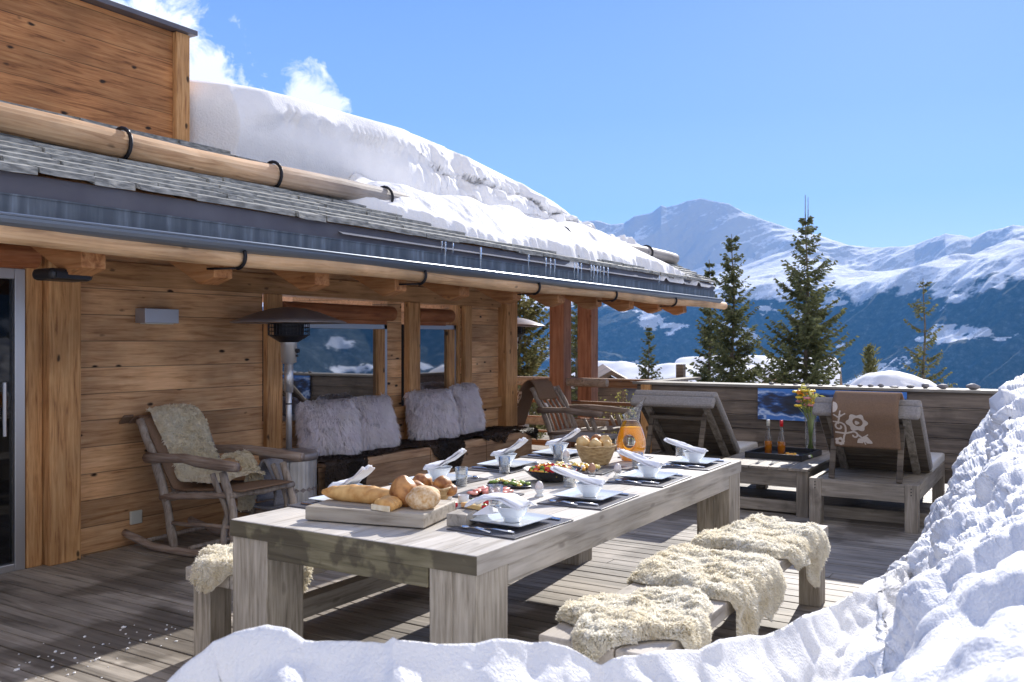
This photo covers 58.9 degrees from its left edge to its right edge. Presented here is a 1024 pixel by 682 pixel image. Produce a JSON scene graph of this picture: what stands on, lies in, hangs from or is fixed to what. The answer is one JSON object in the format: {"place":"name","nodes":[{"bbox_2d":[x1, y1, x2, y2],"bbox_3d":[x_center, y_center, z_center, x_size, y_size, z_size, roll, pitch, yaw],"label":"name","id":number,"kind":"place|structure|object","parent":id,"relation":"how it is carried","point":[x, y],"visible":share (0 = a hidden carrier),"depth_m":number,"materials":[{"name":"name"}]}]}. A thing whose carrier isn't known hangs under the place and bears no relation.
{"place":"outdoors","nodes":[
{"label":"outdoors","id":0,"kind":"place"},
{"bbox_2d":[111,0,1023,247],"label":"sky","id":1,"kind":"structure","parent":0,"point":[899,123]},
{"bbox_2d":[262,198,1023,388],"bbox_3d":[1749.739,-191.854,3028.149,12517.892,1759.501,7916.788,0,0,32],"label":"mountains","id":2,"kind":"structure","parent":0,"point":[975,290],"depth_m":4400.34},
{"bbox_2d":[849,370,937,387],"bbox_3d":[5.429,1.197,13.000,3.000,1.550,3.100,0,0,32],"label":"snow mound","id":3,"kind":"object","parent":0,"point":[888,378],"visible":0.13,"depth_m":12.65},
{"bbox_3d":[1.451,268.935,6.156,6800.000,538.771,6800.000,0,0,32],"label":"snow ground","id":4,"kind":"structure","parent":0,"visible":0},
{"bbox_2d":[517,295,549,433],"bbox_3d":[0.186,0.845,15.551,2.331,5.155,1.942,0,0,-1],"label":"spruce tree","id":5,"kind":"object","parent":4,"relation":"on","point":[528,311],"visible":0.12,"depth_m":15.30,"materials":[{"name":"green plant"}]},
{"bbox_2d":[531,364,627,433],"bbox_3d":[2.504,3.200,23.975,5.300,5.040,5.950,0,0,4],"label":"neighbouring chalet","id":6,"kind":"object","parent":4,"relation":"on","point":[604,371],"visible":0.13,"depth_m":21.51,"materials":[{"name":"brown wood"}]},
{"bbox_2d":[571,302,599,417],"bbox_3d":[1.507,0.630,21.039,1.229,5.584,1.187,0,0,-18],"label":"spruce tree","id":7,"kind":"object","parent":4,"relation":"on","point":[574,351],"visible":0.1,"depth_m":20.94,"materials":[{"name":"green plant"}]},
{"bbox_2d":[167,374,1023,681],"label":"snowbank","id":8,"kind":"object","parent":4,"relation":"on","point":[943,600],"visible":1,"depth_m":2.29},
{"bbox_2d":[623,388,636,419],"bbox_3d":[2.350,2.190,17.000,0.400,2.660,0.400,0,0,32],"label":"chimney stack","id":9,"kind":"object","parent":4,"relation":"on","point":[630,391],"visible":0.13,"depth_m":16.90,"materials":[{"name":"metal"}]},
{"bbox_2d":[635,327,662,378],"bbox_3d":[3.630,1.506,23.959,1.322,3.832,1.375,0,0,0],"label":"spruce tree","id":10,"kind":"object","parent":4,"relation":"on","point":[645,373],"visible":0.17,"depth_m":23.97,"materials":[{"name":"green plant"}]},
{"bbox_2d":[571,361,777,383],"bbox_3d":[5.310,3.477,29.980,5.900,5.586,7.950,0,0,-38],"label":"neighbouring chalet","id":11,"kind":"object","parent":4,"relation":"on","point":[629,370],"visible":0.16,"depth_m":29.82,"materials":[{"name":"white wood"}]},
{"bbox_2d":[686,263,728,382],"bbox_3d":[4.231,0.836,19.487,1.419,5.171,1.313,0,0,32],"label":"spruce tree","id":12,"kind":"object","parent":4,"relation":"on","point":[705,331],"visible":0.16,"depth_m":19.46,"materials":[{"name":"green plant"}]},
{"bbox_2d":[702,234,770,383],"bbox_3d":[4.537,0.624,18.481,2.303,5.600,1.896,0,0,-31],"label":"spruce tree","id":13,"kind":"object","parent":4,"relation":"on","point":[729,356],"visible":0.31,"depth_m":18.36,"materials":[{"name":"green plant"}]},
{"bbox_2d":[675,355,841,384],"bbox_3d":[8.856,3.342,32.991,5.950,5.656,5.900,0,0,22],"label":"neighbouring chalet","id":14,"kind":"object","parent":4,"relation":"on","point":[689,360],"visible":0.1,"depth_m":32.56,"materials":[{"name":"white wood"}]},
{"bbox_2d":[746,194,858,384],"bbox_3d":[5.541,0.334,16.964,2.849,6.179,2.609,0,0,32],"label":"spruce tree","id":15,"kind":"object","parent":4,"relation":"on","point":[811,330],"visible":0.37,"depth_m":16.89,"materials":[{"name":"green plant"}]},
{"bbox_2d":[854,343,882,377],"bbox_3d":[7.515,1.483,19.003,1.535,2.921,1.594,0,0,32],"label":"mountain pine","id":16,"kind":"object","parent":4,"relation":"on","point":[871,367],"visible":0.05,"depth_m":18.95,"materials":[{"name":"green plant"}]},
{"bbox_2d":[902,281,955,387],"bbox_3d":[9.519,0.986,20.952,1.449,4.875,1.456,0,0,-21],"label":"spruce tree","id":17,"kind":"object","parent":4,"relation":"on","point":[923,353],"visible":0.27,"depth_m":20.96,"materials":[{"name":"green plant"}]},
{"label":"deck base","id":18,"kind":"structure","parent":4,"relation":"on","visible":0},
{"bbox_2d":[0,432,947,681],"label":"wooden deck","id":19,"kind":"structure","parent":18,"relation":"on","point":[98,599],"depth_m":5.35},
{"bbox_2d":[0,611,188,681],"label":"snow crumbs","id":20,"kind":"object","parent":19,"relation":"on","point":[17,669],"visible":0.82,"depth_m":4.41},
{"bbox_2d":[122,418,304,556],"bbox_3d":[-2.199,1.042,6.677,1.237,0.957,0.706,0,0,30],"label":"rocking chair","id":21,"kind":"object","parent":19,"relation":"on","point":[226,496],"visible":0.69,"depth_m":6.48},
{"bbox_2d":[119,414,291,491],"bbox_3d":[-2.344,0.809,6.697,1.382,0.528,0.592,0,0,30],"label":"blanket","id":22,"kind":"object","parent":21,"relation":"on","point":[176,484],"visible":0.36,"depth_m":6.60,"materials":[{"name":"brown fabric"}]},
{"bbox_2d":[146,403,265,483],"bbox_3d":[-2.285,0.748,6.769,0.902,0.559,0.511,0,0,30],"label":"sheepskin","id":23,"kind":"object","parent":22,"relation":"on","point":[183,428],"visible":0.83,"depth_m":6.80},
{"bbox_2d":[221,448,263,511],"bbox_3d":[-2.033,1.047,6.806,0.352,0.480,0.204,0,0,30],"label":"sheepskin","id":24,"kind":"object","parent":21,"relation":"hanging from","point":[246,460],"visible":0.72,"depth_m":6.75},
{"bbox_2d":[249,500,283,514],"bbox_3d":[-1.764,1.378,6.849,0.400,0.287,0.281,0,0,32],"label":"footstool","id":25,"kind":"object","parent":19,"relation":"on","point":[266,505],"visible":0.19,"depth_m":6.81,"materials":[{"name":"grey fabric"}]},
{"bbox_2d":[256,458,283,505],"bbox_3d":[-1.816,1.065,6.893,0.248,0.350,0.160,0,0,32],"label":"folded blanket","id":26,"kind":"object","parent":25,"relation":"on","point":[277,496],"visible":0.49,"depth_m":6.87,"materials":[{"name":"grey fabric"}]},
{"bbox_2d":[229,307,346,509],"bbox_3d":[-1.829,0.620,7.429,0.934,1.800,0.934,0,0,32],"label":"patio heater","id":27,"kind":"object","parent":19,"relation":"on","point":[288,327],"visible":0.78,"depth_m":7.32,"materials":[{"name":"silver metal"}]},
{"bbox_2d":[186,565,400,655],"bbox_3d":[-0.681,1.300,5.334,0.459,0.440,2.620,0,0,32],"label":"bench","id":28,"kind":"object","parent":19,"relation":"on","point":[212,616],"visible":0.13,"depth_m":4.40,"materials":[{"name":"grey wood"}]},
{"bbox_2d":[189,542,313,593],"bbox_3d":[-1.243,1.104,4.425,0.599,0.221,0.608,0,0,32],"label":"sheepskin","id":29,"kind":"object","parent":28,"relation":"on","point":[212,568],"visible":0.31,"depth_m":4.23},
{"bbox_2d":[0,0,727,573],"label":"chalet","id":30,"kind":"object","parent":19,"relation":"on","point":[122,188],"visible":0.61,"depth_m":6.75,"materials":[{"name":"brown wood"}]},
{"bbox_2d":[0,267,24,573],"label":"door","id":31,"kind":"structure","parent":30,"relation":"in","point":[12,280],"depth_m":6.00,"materials":[{"name":"silver metal"}]},
{"bbox_2d":[32,268,92,281],"bbox_3d":[-2.540,-0.372,5.130,0.206,0.065,0.260,0,0,32],"label":"roof speaker","id":32,"kind":"object","parent":30,"relation":"attached to","point":[53,274],"visible":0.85,"depth_m":5.04},
{"bbox_2d":[130,510,141,524],"bbox_3d":[-2.817,1.320,6.794,0.025,0.100,0.100,0,0,32],"label":"power socket","id":33,"kind":"object","parent":30,"relation":"attached to","point":[135,516],"visible":1,"depth_m":6.78,"materials":[{"name":"grey plastic"}]},
{"bbox_2d":[135,308,178,323],"bbox_3d":[-2.697,-0.186,6.896,0.118,0.117,0.300,0,0,32],"label":"wall lamp","id":34,"kind":"object","parent":30,"relation":"attached to","point":[154,316],"visible":1,"depth_m":6.82,"materials":[{"name":"grey metal"}]},
{"bbox_2d":[262,324,386,421],"bbox_3d":[-1.765,0.275,8.736,0.215,0.890,1.530,0,0,32],"label":"window","id":35,"kind":"structure","parent":30,"relation":"in","point":[336,361],"depth_m":8.75,"materials":[{"name":"blue glass"}]},
{"bbox_2d":[401,324,455,405],"bbox_3d":[-0.927,0.270,10.093,0.215,0.900,0.800,0,0,32],"label":"window","id":36,"kind":"structure","parent":30,"relation":"in","point":[437,343],"depth_m":10.08,"materials":[{"name":"blue glass"}]},
{"bbox_2d":[190,80,715,287],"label":"roof snow","id":37,"kind":"structure","parent":30,"relation":"on","point":[448,189],"depth_m":8.71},
{"bbox_2d":[317,430,531,495],"bbox_3d":[-0.905,1.266,9.268,0.560,0.448,3.420,0,0,32],"label":"wall bench","id":38,"kind":"object","parent":19,"relation":"on","point":[390,467],"depth_m":8.74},
{"bbox_2d":[293,397,363,455],"bbox_3d":[-1.647,0.829,8.170,0.672,0.624,0.398,0,0,-31],"label":"fur pillow","id":39,"kind":"object","parent":38,"relation":"on","point":[328,427],"visible":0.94,"depth_m":8.06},
{"bbox_2d":[349,393,402,450],"bbox_3d":[-1.345,0.819,8.744,0.403,0.636,0.615,0,0,32],"label":"fur pillow","id":40,"kind":"object","parent":38,"relation":"on","point":[377,417],"visible":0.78,"depth_m":8.65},
{"bbox_2d":[317,439,460,487],"bbox_3d":[-1.271,1.250,8.613,0.590,0.506,2.012,0,0,32],"label":"cowhide","id":41,"kind":"object","parent":38,"relation":"on","point":[339,467],"visible":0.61,"depth_m":8.08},
{"bbox_2d":[403,388,460,440],"bbox_3d":[-0.837,0.817,9.527,0.656,0.644,0.425,0,0,-37],"label":"fur pillow","id":42,"kind":"object","parent":38,"relation":"on","point":[432,414],"visible":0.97,"depth_m":9.40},
{"bbox_2d":[449,382,485,433],"bbox_3d":[-0.513,0.797,10.130,0.397,0.672,0.612,0,0,32],"label":"fur pillow","id":43,"kind":"object","parent":38,"relation":"on","point":[468,401],"visible":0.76,"depth_m":9.99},
{"bbox_2d":[439,425,538,470],"bbox_3d":[-0.349,1.182,10.112,0.592,0.376,1.736,0,0,32],"label":"cowhide","id":44,"kind":"object","parent":38,"relation":"on","point":[497,433],"visible":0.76,"depth_m":10.02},
{"bbox_2d":[230,448,740,643],"bbox_3d":[0.127,1.140,4.814,1.267,0.760,3.009,0,0,32],"label":"dining table","id":45,"kind":"object","parent":19,"relation":"on","point":[467,578],"visible":0.72,"depth_m":3.73,"materials":[{"name":"grey wood"}]},
{"bbox_2d":[305,498,454,527],"bbox_3d":[-0.559,0.726,3.893,0.550,0.058,0.335,0,0,19],"label":"bread board","id":46,"kind":"object","parent":45,"relation":"on","point":[331,510],"visible":0.76,"depth_m":3.75,"materials":[{"name":"grey wood"}]},
{"bbox_2d":[322,484,390,503],"bbox_3d":[-0.640,0.659,3.918,0.420,0.074,0.084,0,0,26],"label":"baguette","id":47,"kind":"object","parent":46,"relation":"on","point":[356,493],"visible":0.74,"depth_m":3.90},
{"bbox_2d":[371,496,401,511],"bbox_3d":[-0.514,0.673,3.759,0.130,0.055,0.115,0,0,36],"label":"sliced baguette","id":48,"kind":"object","parent":46,"relation":"on","point":[388,503],"visible":1,"depth_m":3.71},
{"bbox_2d":[389,475,416,506],"bbox_3d":[-0.463,0.633,3.832,0.122,0.135,0.102,0,0,20],"label":"brown roll","id":49,"kind":"object","parent":46,"relation":"on","point":[402,486],"visible":0.69,"depth_m":3.79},
{"bbox_2d":[412,474,431,485],"bbox_3d":[-0.428,0.672,4.319,0.091,0.079,0.098,0,0,26],"label":"bread roll","id":50,"kind":"object","parent":46,"relation":"on","point":[425,479],"visible":0.65,"depth_m":4.29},
{"bbox_2d":[405,485,439,509],"bbox_3d":[-0.373,0.656,3.785,0.146,0.107,0.136,0,0,32],"label":"round loaf","id":51,"kind":"object","parent":46,"relation":"on","point":[422,497],"visible":0.93,"depth_m":3.73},
{"bbox_2d":[389,477,488,485],"bbox_3d":[-0.392,0.756,4.885,0.330,0.005,0.450,0,0,35],"label":"placemat","id":52,"kind":"object","parent":45,"relation":"on","point":[471,480],"visible":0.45,"depth_m":4.90,"materials":[{"name":"stone"}]},
{"bbox_2d":[409,473,472,481],"bbox_3d":[-0.389,0.742,4.871,0.262,0.023,0.262,0,0,35],"label":"square plate","id":53,"kind":"object","parent":52,"relation":"on","point":[451,477],"visible":0.21,"depth_m":4.92,"materials":[{"name":"white ceramic"}]},
{"bbox_2d":[427,465,451,479],"bbox_3d":[-0.394,0.711,4.880,0.146,0.067,0.146,0,0,35],"label":"ribbed bowl","id":54,"kind":"object","parent":53,"relation":"on","point":[444,470],"visible":0.81,"depth_m":4.84,"materials":[{"name":"white ceramic"}]},
{"bbox_2d":[423,448,466,469],"bbox_3d":[-0.352,0.630,4.865,0.220,0.123,0.124,0,0,20],"label":"napkin","id":55,"kind":"object","parent":54,"relation":"on","point":[453,457],"visible":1,"depth_m":4.84,"materials":[{"name":"white fabric"}]},
{"bbox_2d":[432,481,453,499],"bbox_3d":[-0.389,0.717,4.260,0.240,0.083,0.242,0,0,32],"label":"bread basket","id":56,"kind":"object","parent":45,"relation":"on","point":[443,494],"visible":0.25,"depth_m":4.19,"materials":[{"name":"wicker"}]},
{"bbox_2d":[433,475,451,488],"bbox_3d":[-0.328,0.675,4.282,0.083,0.078,0.092,0,0,5],"label":"bread roll","id":57,"kind":"object","parent":56,"relation":"in","point":[441,482],"visible":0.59,"depth_m":4.25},
{"bbox_2d":[447,509,476,525],"bbox_3d":[-0.207,0.732,3.748,0.090,0.051,0.110,0,0,22],"label":"wood block","id":58,"kind":"object","parent":45,"relation":"on","point":[458,517],"depth_m":3.71,"materials":[{"name":"grey wood"}]},
{"bbox_2d":[452,489,523,500],"bbox_3d":[-0.121,0.755,4.447,0.300,0.006,0.220,0,0,26],"label":"serving slate","id":59,"kind":"object","parent":45,"relation":"on","point":[472,496],"visible":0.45,"depth_m":4.45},
{"bbox_2d":[467,486,513,495],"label":"ham slices","id":60,"kind":"object","parent":59,"relation":"on","point":[479,490],"visible":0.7,"depth_m":4.42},
{"bbox_2d":[462,463,543,473],"bbox_3d":[-0.040,0.756,5.455,0.330,0.005,0.450,0,0,30],"label":"placemat","id":61,"kind":"object","parent":45,"relation":"on","point":[517,469],"visible":0.45,"depth_m":5.32,"materials":[{"name":"fabric"}]},
{"bbox_2d":[477,459,534,468],"bbox_3d":[-0.036,0.742,5.441,0.262,0.023,0.262,0,0,30],"label":"square plate","id":62,"kind":"object","parent":61,"relation":"on","point":[514,463],"visible":0.77,"depth_m":5.46,"materials":[{"name":"white ceramic"}]},
{"bbox_2d":[493,453,516,465],"bbox_3d":[-0.042,0.711,5.450,0.146,0.067,0.146,0,0,30],"label":"ribbed bowl","id":63,"kind":"object","parent":62,"relation":"on","point":[504,459],"visible":0.79,"depth_m":5.41,"materials":[{"name":"white ceramic"}]},
{"bbox_2d":[490,437,527,455],"bbox_3d":[-0.005,0.630,5.424,0.220,0.123,0.124,0,0,35],"label":"napkin","id":64,"kind":"object","parent":63,"relation":"on","point":[519,443],"visible":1,"depth_m":5.39,"materials":[{"name":"white fabric"}]},
{"bbox_2d":[487,478,531,487],"bbox_3d":[-0.015,0.742,4.734,0.260,0.033,0.156,0,0,32],"label":"vegetable platter","id":65,"kind":"object","parent":45,"relation":"on","point":[499,482],"visible":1,"depth_m":4.72,"materials":[{"name":"black"}]},
{"bbox_2d":[447,517,573,539],"bbox_3d":[-0.001,0.756,3.738,0.330,0.005,0.450,0,0,34],"label":"placemat","id":66,"kind":"object","parent":45,"relation":"on","point":[533,528],"visible":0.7,"depth_m":3.64,"materials":[{"name":"stone"}]},
{"bbox_2d":[469,512,553,527],"bbox_3d":[-0.003,0.742,3.752,0.262,0.023,0.262,0,0,34],"label":"square plate","id":67,"kind":"object","parent":66,"relation":"on","point":[497,519],"visible":0.75,"depth_m":3.77,"materials":[{"name":"white ceramic"}]},
{"bbox_2d":[464,492,536,514],"bbox_3d":[-0.057,0.681,3.763,0.291,0.087,0.144,0,0,26],"label":"napkin","id":68,"kind":"object","parent":67,"relation":"on","point":[514,501],"visible":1,"depth_m":3.74,"materials":[{"name":"white fabric"}]},
{"bbox_2d":[495,503,529,522],"bbox_3d":[0.002,0.711,3.742,0.146,0.067,0.146,0,0,34],"label":"ribbed bowl","id":69,"kind":"object","parent":67,"relation":"on","point":[508,514],"visible":0.88,"depth_m":3.70,"materials":[{"name":"white ceramic"}]},
{"bbox_2d":[519,453,578,460],"bbox_3d":[0.307,0.756,6.016,0.330,0.005,0.450,0,0,33],"label":"placemat","id":70,"kind":"object","parent":45,"relation":"on","point":[558,457],"visible":0.45,"depth_m":5.87,"materials":[{"name":"fabric"}]},
{"bbox_2d":[533,448,577,456],"bbox_3d":[0.310,0.742,6.002,0.262,0.023,0.262,0,0,33],"label":"square plate","id":71,"kind":"object","parent":70,"relation":"on","point":[547,452],"visible":0.44,"depth_m":6.02,"materials":[{"name":"white ceramic"}]},
{"bbox_2d":[548,442,568,453],"bbox_3d":[0.305,0.711,6.012,0.146,0.067,0.146,0,0,33],"label":"ribbed bowl","id":72,"kind":"object","parent":71,"relation":"on","point":[558,448],"visible":0.88,"depth_m":5.97,"materials":[{"name":"white ceramic"}]},
{"bbox_2d":[545,428,580,444],"bbox_3d":[0.345,0.630,5.992,0.220,0.123,0.124,0,0,27],"label":"napkin","id":73,"kind":"object","parent":72,"relation":"on","point":[574,432],"visible":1,"depth_m":5.96,"materials":[{"name":"white fabric"}]},
{"bbox_2d":[522,462,581,482],"bbox_3d":[0.218,0.709,4.920,0.328,0.098,0.328,0,0,32],"label":"fruit bowl","id":74,"kind":"object","parent":45,"relation":"on","point":[544,472],"visible":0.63,"depth_m":4.85,"materials":[{"name":"black"}]},
{"bbox_2d":[555,461,613,474],"bbox_3d":[0.379,0.735,5.314,0.400,0.048,0.220,0,0,26],"label":"melon platter","id":75,"kind":"object","parent":45,"relation":"on","point":[585,470],"visible":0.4,"depth_m":5.27,"materials":[{"name":"food"}]},
{"bbox_2d":[537,494,638,509],"bbox_3d":[0.370,0.756,4.338,0.330,0.005,0.450,0,0,30],"label":"placemat","id":76,"kind":"object","parent":45,"relation":"on","point":[610,501],"visible":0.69,"depth_m":4.23,"materials":[{"name":"fabric"}]},
{"bbox_2d":[552,487,622,501],"bbox_3d":[0.366,0.742,4.352,0.262,0.023,0.262,0,0,30],"label":"square plate","id":77,"kind":"object","parent":76,"relation":"on","point":[574,493],"visible":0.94,"depth_m":4.37,"materials":[{"name":"white ceramic"}]},
{"bbox_2d":[575,481,604,497],"bbox_3d":[0.372,0.711,4.342,0.146,0.067,0.146,0,0,30],"label":"ribbed bowl","id":78,"kind":"object","parent":77,"relation":"on","point":[589,491],"visible":0.88,"depth_m":4.30,"materials":[{"name":"white ceramic"}]},
{"bbox_2d":[550,465,605,486],"bbox_3d":[0.317,0.643,4.358,0.255,0.092,0.120,0,0,16],"label":"napkin","id":79,"kind":"object","parent":78,"relation":"on","point":[583,478],"visible":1,"depth_m":4.33,"materials":[{"name":"white fabric"}]},
{"bbox_2d":[574,443,616,465],"bbox_3d":[0.516,0.697,5.593,0.260,0.123,0.262,0,0,32],"label":"bread basket","id":80,"kind":"object","parent":45,"relation":"on","point":[600,455],"visible":0.88,"depth_m":5.50,"materials":[{"name":"wicker"}]},
{"bbox_2d":[616,398,646,461],"bbox_3d":[0.754,0.556,5.740,0.196,0.405,0.141,0,0,7],"label":"juice carafe","id":81,"kind":"object","parent":45,"relation":"on","point":[638,435],"visible":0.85,"depth_m":5.70,"materials":[{"name":"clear glass"}]},
{"bbox_2d":[605,475,691,487],"bbox_3d":[0.752,0.756,4.966,0.330,0.005,0.450,0,0,31],"label":"placemat","id":82,"kind":"object","parent":45,"relation":"on","point":[667,481],"visible":0.51,"depth_m":4.86,"materials":[{"name":"fabric"}]},
{"bbox_2d":[617,469,677,480],"bbox_3d":[0.748,0.742,4.980,0.262,0.023,0.262,0,0,31],"label":"square plate","id":83,"kind":"object","parent":82,"relation":"on","point":[636,474],"visible":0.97,"depth_m":5.00,"materials":[{"name":"white ceramic"}]},
{"bbox_2d":[636,463,662,477],"bbox_3d":[0.754,0.711,4.970,0.146,0.067,0.146,0,0,31],"label":"ribbed bowl","id":84,"kind":"object","parent":83,"relation":"on","point":[648,471],"visible":0.85,"depth_m":4.93,"materials":[{"name":"white ceramic"}]},
{"bbox_2d":[616,448,665,468],"bbox_3d":[0.708,0.643,5.004,0.255,0.092,0.120,0,0,36],"label":"napkin","id":85,"kind":"object","parent":84,"relation":"on","point":[642,460],"visible":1,"depth_m":4.98,"materials":[{"name":"white fabric"}]},
{"bbox_2d":[662,461,731,470],"bbox_3d":[1.121,0.756,5.573,0.330,0.005,0.450,0,0,31],"label":"placemat","id":86,"kind":"object","parent":45,"relation":"on","point":[712,465],"visible":0.53,"depth_m":5.44,"materials":[{"name":"fabric"}]},
{"bbox_2d":[666,456,719,465],"bbox_3d":[1.117,0.742,5.586,0.262,0.023,0.262,0,0,31],"label":"square plate","id":87,"kind":"object","parent":86,"relation":"on","point":[685,460],"visible":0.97,"depth_m":5.61,"materials":[{"name":"white ceramic"}]},
{"bbox_2d":[683,450,706,462],"bbox_3d":[1.123,0.711,5.577,0.146,0.067,0.146,0,0,31],"label":"ribbed bowl","id":88,"kind":"object","parent":87,"relation":"on","point":[693,457],"visible":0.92,"depth_m":5.54,"materials":[{"name":"white ceramic"}]},
{"bbox_2d":[664,438,707,453],"bbox_3d":[1.071,0.643,5.601,0.255,0.092,0.120,0,0,25],"label":"napkin","id":89,"kind":"object","parent":88,"relation":"on","point":[690,448],"visible":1,"depth_m":5.57,"materials":[{"name":"white fabric"}]},
{"bbox_2d":[517,318,545,426],"bbox_3d":[0.021,0.560,12.975,0.934,1.800,0.934,0,0,32],"label":"patio heater","id":90,"kind":"object","parent":19,"relation":"on","point":[522,323],"visible":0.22,"depth_m":12.84,"materials":[{"name":"white"}]},
{"bbox_2d":[530,385,630,448],"bbox_3d":[0.784,1.042,11.106,1.237,0.957,0.706,0,0,38],"label":"rocking chair","id":91,"kind":"object","parent":19,"relation":"on","point":[585,410],"visible":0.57,"depth_m":11.04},
{"bbox_2d":[517,379,556,425],"bbox_3d":[0.249,0.781,11.410,0.528,0.607,0.375,0,0,38],"label":"blanket","id":92,"kind":"object","parent":91,"relation":"on","point":[544,389],"visible":0.77,"depth_m":11.40,"materials":[{"name":"brown fabric"}]},
{"bbox_2d":[553,432,617,451],"bbox_3d":[0.825,1.285,10.127,0.500,0.470,0.600,0,0,32],"label":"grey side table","id":93,"kind":"object","parent":19,"relation":"on","point":[591,434],"visible":0.27,"depth_m":10.13,"materials":[{"name":"wood"}]},
{"bbox_2d":[517,364,685,450],"bbox_3d":[0.540,1.010,12.672,4.000,1.420,0.190,0,0,32],"label":"railing","id":94,"kind":"object","parent":19,"relation":"on","point":[627,383],"visible":0.07,"depth_m":12.07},
{"bbox_2d":[539,521,827,664],"bbox_3d":[0.975,1.300,4.323,0.459,0.440,2.600,0,0,32],"label":"bench","id":95,"kind":"object","parent":19,"relation":"on","point":[809,595],"visible":0.22,"depth_m":3.61,"materials":[{"name":"grey wood"}]},
{"bbox_2d":[555,585,713,661],"bbox_3d":[0.500,1.105,3.502,0.700,0.219,0.610,0,0,-13],"label":"sheepskin","id":96,"kind":"object","parent":95,"relation":"on","point":[603,623],"visible":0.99,"depth_m":3.37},
{"bbox_2d":[626,542,787,636],"bbox_3d":[0.898,1.195,4.196,0.612,0.409,0.801,0,0,32],"label":"sheepskin","id":97,"kind":"object","parent":95,"relation":"on","point":[751,587],"visible":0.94,"depth_m":4.05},
{"bbox_2d":[691,512,830,588],"bbox_3d":[1.332,1.159,4.906,0.608,0.337,0.880,0,0,32],"label":"sheepskin","id":98,"kind":"object","parent":95,"relation":"on","point":[799,545],"visible":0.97,"depth_m":4.79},
{"bbox_2d":[630,390,757,458],"bbox_3d":[1.923,0.999,9.279,0.840,1.042,1.790,0,0,32],"label":"sun lounger","id":99,"kind":"object","parent":19,"relation":"on","point":[696,419],"visible":0.44,"depth_m":8.84,"materials":[{"name":"grey wood"}]},
{"bbox_2d":[723,446,829,517],"bbox_3d":[2.562,1.310,8.625,0.855,0.420,1.510,0,0,32],"label":"side table","id":100,"kind":"object","parent":19,"relation":"on","point":[762,473],"visible":0.53,"depth_m":8.01,"materials":[{"name":"grey wood"}]},
{"bbox_2d":[745,446,821,461],"bbox_3d":[2.591,1.071,8.649,0.540,0.055,0.600,0,0,36],"label":"tray","id":101,"kind":"object","parent":100,"relation":"on","point":[800,456],"visible":0.84,"depth_m":8.52,"materials":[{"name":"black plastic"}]},
{"bbox_2d":[764,419,771,452],"bbox_3d":[2.449,0.918,8.666,0.072,0.335,0.072,0,0,32],"label":"bottle","id":102,"kind":"object","parent":101,"relation":"on","point":[767,446],"visible":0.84,"depth_m":8.64,"materials":[{"name":"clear glass"}]},
{"bbox_2d":[792,383,824,452],"bbox_3d":[2.885,0.752,8.797,0.320,0.693,0.310,0,0,32],"label":"flower vase","id":103,"kind":"object","parent":100,"relation":"on","point":[808,401],"visible":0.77,"depth_m":8.78,"materials":[{"name":"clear glass"}]},
{"bbox_2d":[695,503,928,525],"bbox_3d":[2.185,1.470,8.200,2.900,0.100,0.050,0,0,32],"label":"deck step","id":104,"kind":"object","parent":19,"relation":"on","point":[868,514],"visible":0.24,"depth_m":7.67,"materials":[{"name":"grey wood"}]},
{"bbox_2d":[632,377,997,483],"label":"parapet","id":105,"kind":"structure","parent":19,"relation":"on","point":[954,417],"depth_m":9.25,"materials":[{"name":"grey wood"}]},
{"bbox_2d":[758,388,906,421],"bbox_3d":[3.207,0.657,9.159,1.450,0.325,0.028,0,0,32],"label":"panorama board","id":106,"kind":"object","parent":105,"relation":"attached to","point":[776,404],"visible":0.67,"depth_m":9.39,"materials":[{"name":"blue metal"}]},
{"bbox_2d":[809,397,944,533],"bbox_3d":[3.304,0.999,8.109,0.840,1.042,1.790,0,0,32],"label":"sun lounger","id":107,"kind":"object","parent":19,"relation":"on","point":[910,474],"visible":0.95,"depth_m":7.57,"materials":[{"name":"grey wood"}]},
{"bbox_2d":[831,391,903,449],"bbox_3d":[2.966,0.651,7.538,0.515,0.465,0.418,0,0,32],"label":"blanket","id":108,"kind":"object","parent":107,"relation":"on","point":[862,419],"visible":0.99,"depth_m":7.41,"materials":[{"name":"brown fabric"}]},
{"bbox_2d":[517,373,546,438],"bbox_3d":[0.261,1.584,14.234,0.767,2.276,0.832,0,0,32],"label":"shrub","id":109,"kind":"object","parent":18,"relation":"on","point":[534,406],"visible":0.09,"depth_m":14.11,"materials":[{"name":"green plant"}]},
{"bbox_2d":[611,389,636,444],"bbox_3d":[1.674,1.660,13.189,0.525,2.121,0.532,0,0,7],"label":"shrub","id":110,"kind":"object","parent":18,"relation":"on","point":[633,416],"visible":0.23,"depth_m":13.18,"materials":[{"name":"green plant"}]},
{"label":"ribbed bowl","id":111,"kind":"object","parent":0,"visible":0},
{"bbox_2d":[328,465,374,486],"bbox_3d":[-0.736,0.630,4.232,0.220,0.123,0.124,0,0,33],"label":"napkin","id":112,"kind":"object","parent":111,"relation":"on","point":[361,474],"visible":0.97,"depth_m":4.20,"materials":[{"name":"white fabric"}]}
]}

